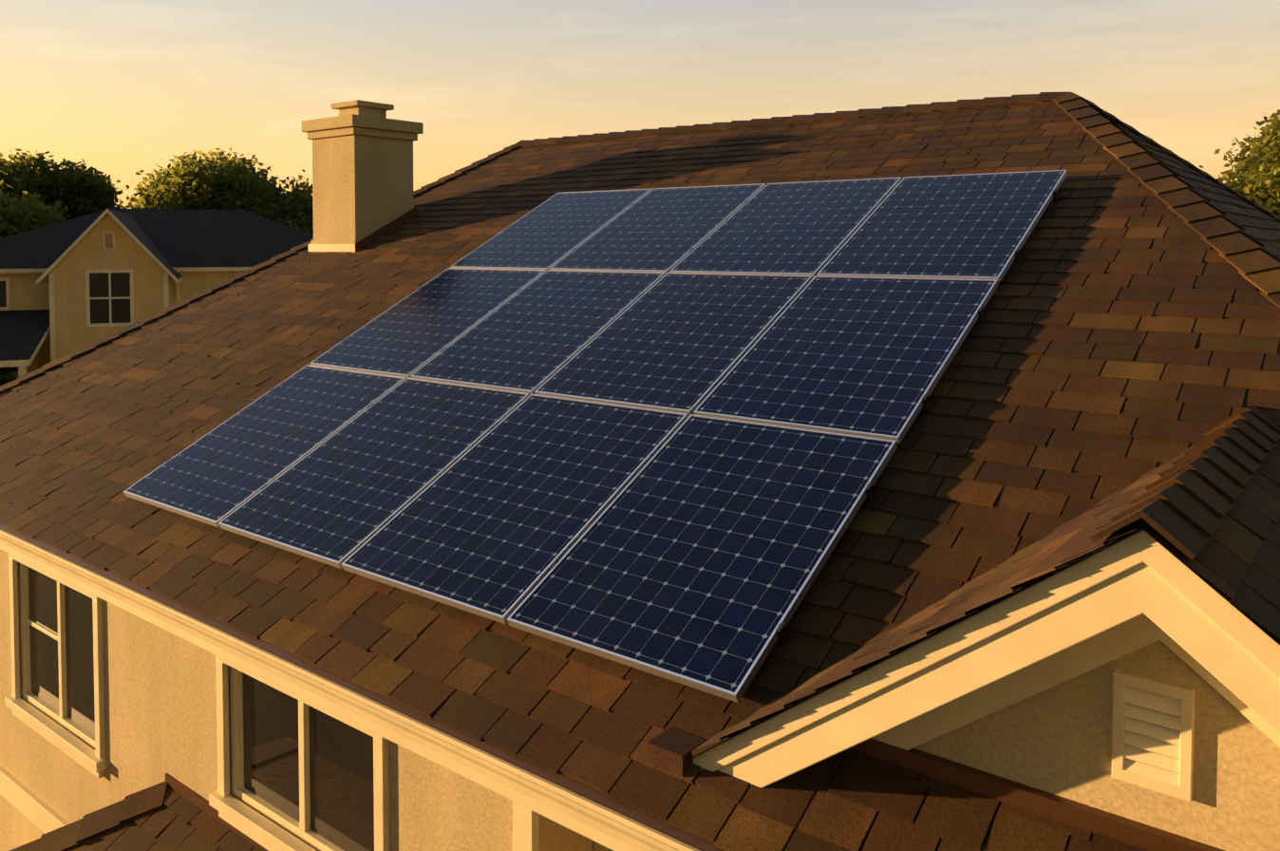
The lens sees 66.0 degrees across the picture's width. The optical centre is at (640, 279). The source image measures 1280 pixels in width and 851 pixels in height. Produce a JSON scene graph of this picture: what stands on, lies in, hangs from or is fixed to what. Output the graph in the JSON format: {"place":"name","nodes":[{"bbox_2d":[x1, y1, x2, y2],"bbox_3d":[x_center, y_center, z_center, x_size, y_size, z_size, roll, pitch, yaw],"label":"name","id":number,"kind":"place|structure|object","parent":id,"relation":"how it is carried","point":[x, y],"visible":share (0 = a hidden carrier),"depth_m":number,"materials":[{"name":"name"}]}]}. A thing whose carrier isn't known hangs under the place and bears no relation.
{"place":"outdoors","nodes":[
{"label":"outdoors","id":0,"kind":"place"},
{"bbox_2d":[0,548,592,850],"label":"house walls","id":1,"kind":"structure","parent":0,"point":[160,703],"depth_m":5.03,"materials":[{"name":"beige paint"}]},
{"bbox_2d":[165,772,268,850],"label":"roof flashing","id":2,"kind":"object","parent":1,"relation":"attached to","point":[189,794],"visible":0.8,"depth_m":4.79,"materials":[{"name":"brown metal"}]},
{"bbox_2d":[2,107,1279,850],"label":"roof deck","id":3,"kind":"structure","parent":1,"relation":"on","point":[957,537],"depth_m":3.62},
{"bbox_2d":[1107,116,1279,258],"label":"shingles","id":4,"kind":"object","parent":3,"relation":"on","point":[1262,227],"visible":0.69,"depth_m":6.33,"materials":[{"name":"brown"}]},
{"bbox_2d":[165,188,1057,645],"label":"panel clamps","id":5,"kind":"object","parent":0,"point":[781,628],"visible":0.46,"depth_m":4.27,"materials":[{"name":"silver metal"}]},
{"bbox_2d":[0,0,1279,208],"label":"sky","id":6,"kind":"structure","parent":0,"point":[121,87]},
{"bbox_2d":[913,640,1279,850],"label":"gable wall","id":7,"kind":"structure","parent":0,"point":[1056,740],"depth_m":2.36,"materials":[{"name":"beige paint"}]},
{"bbox_2d":[847,737,1224,850],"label":"wall flashing","id":8,"kind":"object","parent":7,"relation":"attached to","point":[1106,823],"visible":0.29,"depth_m":2.48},
{"bbox_2d":[1111,668,1195,801],"bbox_3d":[1.210,1.071,2.326,0.170,0.260,0.027,2,3,38],"label":"gable vent","id":9,"kind":"object","parent":7,"relation":"in","point":[1153,734],"visible":1,"depth_m":2.32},
{"label":"ground","id":10,"kind":"structure","parent":0,"visible":0},
{"bbox_2d":[0,366,18,385],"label":"bush","id":11,"kind":"object","parent":10,"relation":"on","point":[6,376],"visible":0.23,"depth_m":25.05,"materials":[{"name":"green plant"}]},
{"bbox_2d":[0,179,71,238],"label":"tree","id":12,"kind":"object","parent":10,"relation":"on","point":[17,216],"visible":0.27,"depth_m":42.61,"materials":[{"name":"green plant"}]},
{"bbox_2d":[0,148,130,220],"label":"tree","id":13,"kind":"object","parent":10,"relation":"on","point":[89,190],"depth_m":48.56,"materials":[{"name":"green plant"}]},
{"bbox_2d":[0,214,244,379],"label":"house wall","id":14,"kind":"structure","parent":10,"relation":"on","point":[73,331],"depth_m":25.60,"materials":[{"name":"beige paint"}]},
{"bbox_2d":[0,233,130,323],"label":"window","id":15,"kind":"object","parent":14,"relation":"in","point":[99,285],"visible":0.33,"depth_m":25.50,"materials":[{"name":"black glass"}]},
{"bbox_2d":[0,231,179,376],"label":"house trim","id":16,"kind":"structure","parent":14,"relation":"attached to","point":[22,370],"depth_m":25.44,"materials":[{"name":"beige paint"}]},
{"bbox_2d":[0,208,313,367],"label":"house roof","id":17,"kind":"structure","parent":14,"relation":"on","point":[171,242],"depth_m":28.46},
{"bbox_2d":[115,147,313,233],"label":"tree","id":18,"kind":"object","parent":10,"relation":"on","point":[223,182],"visible":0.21,"depth_m":53.12,"materials":[{"name":"green plant"}]},
{"bbox_2d":[592,840,613,850],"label":"house","id":19,"kind":"structure","parent":10,"relation":"on","point":[596,846],"depth_m":3.61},
{"bbox_2d":[4,553,107,778],"bbox_3d":[-3.444,2.212,5.820,1.290,1.055,0.120,2,3,38],"label":"window frame","id":20,"kind":"object","parent":19,"relation":"attached to","point":[85,756],"visible":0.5,"depth_m":5.83,"materials":[{"name":"beige wood"}]},
{"bbox_2d":[28,566,94,735],"bbox_3d":[-3.418,2.187,5.853,1.096,0.863,0.006,2,3,38],"label":"window glass","id":21,"kind":"object","parent":20,"relation":"in","point":[44,649],"depth_m":5.83,"materials":[{"name":"glass"}]},
{"bbox_2d":[0,764,539,850],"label":"wall trim","id":22,"kind":"structure","parent":19,"relation":"attached to","point":[37,811],"depth_m":5.91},
{"bbox_2d":[208,655,389,850],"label":"window frame","id":23,"kind":"object","parent":19,"relation":"attached to","point":[269,834],"visible":0.65,"depth_m":4.40,"materials":[{"name":"beige wood"}]},
{"bbox_2d":[242,672,374,850],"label":"window glass","id":24,"kind":"object","parent":23,"relation":"in","point":[341,786],"depth_m":4.27,"materials":[{"name":"glass"}]},
{"bbox_2d":[0,542,639,850],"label":"eave trim","id":25,"kind":"structure","parent":19,"relation":"attached to","point":[572,823],"depth_m":3.70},
{"bbox_2d":[0,528,700,850],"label":"fascia board","id":26,"kind":"object","parent":25,"relation":"attached to","point":[608,821],"visible":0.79,"depth_m":3.48,"materials":[{"name":"beige wood"}]},
{"bbox_2d":[0,91,1279,394],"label":"ridge caps","id":27,"kind":"object","parent":19,"relation":"on","point":[1250,258],"visible":0.48,"depth_m":6.66,"materials":[{"name":"brown"}]},
{"bbox_2d":[301,99,423,244],"bbox_3d":[-2.536,-0.807,9.030,0.770,1.594,0.770,2,3,38],"label":"chimney","id":28,"kind":"object","parent":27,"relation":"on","point":[362,169],"visible":0.75,"depth_m":8.79,"materials":[{"name":"paint"}]},
{"bbox_2d":[308,207,418,252],"bbox_3d":[-2.536,-0.358,9.046,0.700,0.596,0.700,2,3,38],"label":"chimney flashing","id":29,"kind":"object","parent":28,"relation":"attached to","point":[381,232],"visible":0.2,"depth_m":8.79,"materials":[{"name":"beige metal"}]},
{"bbox_2d":[0,522,786,850],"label":"drip edge","id":30,"kind":"object","parent":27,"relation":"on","point":[629,811],"visible":0.25,"depth_m":3.40,"materials":[{"name":"brown"}]},
{"bbox_2d":[0,100,1279,850],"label":"shingles","id":31,"kind":"object","parent":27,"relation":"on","point":[88,440],"visible":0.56,"depth_m":4.18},
{"bbox_2d":[534,272,812,416],"bbox_3d":[0.203,0.292,5.254,0.983,0.620,1.176,2,3,38],"label":"solar panel","id":32,"kind":"object","parent":31,"relation":"on","point":[679,342],"visible":0.83,"depth_m":5.17,"materials":[{"name":"blue glass"}]},
{"bbox_2d":[647,726,706,780],"bbox_3d":[0.110,1.416,2.946,0.130,0.075,0.120,2,3,38],"label":"rake return","id":33,"kind":"object","parent":31,"relation":"on","point":[670,748],"visible":0.93,"depth_m":2.92,"materials":[{"name":"brown"}]},
{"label":"solar panel","id":34,"kind":"object","parent":31,"relation":"on","visible":0},
{"bbox_2d":[123,364,405,527],"bbox_3d":[-2.103,0.881,5.585,0.983,0.620,1.176,2,3,38],"label":"solar panel","id":35,"kind":"object","parent":34,"relation":"attached to","point":[216,476],"visible":0.85,"depth_m":5.51,"materials":[{"name":"blue glass"}]},
{"bbox_2d":[218,377,529,568],"bbox_3d":[-1.314,0.903,4.966,0.983,0.620,1.176,2,3,38],"label":"solar panel","id":36,"kind":"object","parent":34,"relation":"on","point":[339,498],"visible":0.85,"depth_m":4.88,"materials":[{"name":"blue glass"}]},
{"bbox_2d":[309,267,545,378],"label":"solar panel","id":37,"kind":"object","parent":34,"relation":"attached to","point":[407,336],"visible":0.79,"depth_m":6.42,"materials":[{"name":"blue glass"}]},
{"bbox_2d":[340,394,688,623],"bbox_3d":[-0.525,0.925,4.348,0.983,0.620,1.176,2,3,38],"label":"solar panel","id":38,"kind":"object","parent":34,"relation":"on","point":[499,518],"visible":0.9,"depth_m":4.25,"materials":[{"name":"blue glass"}]},
{"bbox_2d":[410,269,665,395],"bbox_3d":[-0.587,0.270,5.872,0.983,0.620,1.176,2,3,38],"label":"solar panel","id":39,"kind":"object","parent":34,"relation":"on","point":[534,335],"visible":0.81,"depth_m":5.80,"materials":[{"name":"blue glass"}]},
{"bbox_2d":[450,188,652,270],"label":"solar panel","id":40,"kind":"object","parent":34,"relation":"attached to","point":[547,235],"visible":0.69,"depth_m":7.34,"materials":[{"name":"blue glass"}]},
{"bbox_2d":[549,183,766,274],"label":"solar panel","id":41,"kind":"object","parent":34,"relation":"attached to","point":[662,230],"visible":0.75,"depth_m":6.71,"materials":[{"name":"blue glass"}]},
{"bbox_2d":[507,414,897,702],"bbox_3d":[0.265,0.946,3.729,0.983,0.620,1.176,2,3,38],"label":"solar panel","id":42,"kind":"object","parent":34,"relation":"attached to","point":[698,553],"visible":0.88,"depth_m":3.62,"materials":[{"name":"blue glass"}]},
{"bbox_2d":[669,177,902,278],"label":"solar panel","id":43,"kind":"object","parent":34,"relation":"on","point":[803,228],"visible":0.83,"depth_m":6.09,"materials":[{"name":"blue glass"}]},
{"bbox_2d":[693,275,997,444],"bbox_3d":[0.992,0.314,4.635,0.983,0.620,1.176,2,3,38],"label":"solar panel","id":44,"kind":"object","parent":34,"relation":"attached to","point":[868,356],"visible":0.88,"depth_m":4.54,"materials":[{"name":"blue glass"}]},
{"bbox_2d":[817,169,1067,282],"bbox_3d":[1.719,-0.319,5.542,0.983,0.620,1.176,2,3,38],"label":"solar panel","id":45,"kind":"object","parent":34,"relation":"attached to","point":[974,226],"visible":0.85,"depth_m":5.46,"materials":[{"name":"blue glass"}]},
{"bbox_2d":[690,521,1279,757],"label":"gable deck","id":46,"kind":"structure","parent":19,"relation":"on","point":[1145,526],"depth_m":2.33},
{"bbox_2d":[688,444,1195,757],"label":"gable shingles","id":47,"kind":"structure","parent":46,"relation":"on","point":[1065,544],"depth_m":2.75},
{"bbox_2d":[692,528,1279,787],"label":"gable fascia","id":48,"kind":"structure","parent":46,"relation":"attached to","point":[1138,590],"depth_m":2.35,"materials":[{"name":"beige wood"}]},
{"bbox_2d":[1147,440,1279,643],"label":"gable shingles","id":49,"kind":"structure","parent":46,"relation":"on","point":[1235,560],"depth_m":2.27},
{"bbox_2d":[1089,405,1279,559],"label":"gable caps","id":50,"kind":"object","parent":49,"relation":"on","point":[1185,503],"visible":1,"depth_m":2.52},
{"bbox_2d":[1198,105,1279,217],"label":"tree","id":51,"kind":"object","parent":10,"relation":"on","point":[1256,173],"visible":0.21,"depth_m":37.57,"materials":[{"name":"green plant"}]},
{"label":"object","id":52,"kind":"object","parent":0,"visible":0},
{"bbox_2d":[66,785,262,850],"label":"pent shingles","id":53,"kind":"object","parent":52,"relation":"attached to","point":[192,826],"visible":0.67,"depth_m":4.73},
{"bbox_2d":[9,780,167,850],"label":"pent caps","id":54,"kind":"object","parent":53,"relation":"on","point":[127,809],"visible":0.94,"depth_m":4.90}
]}

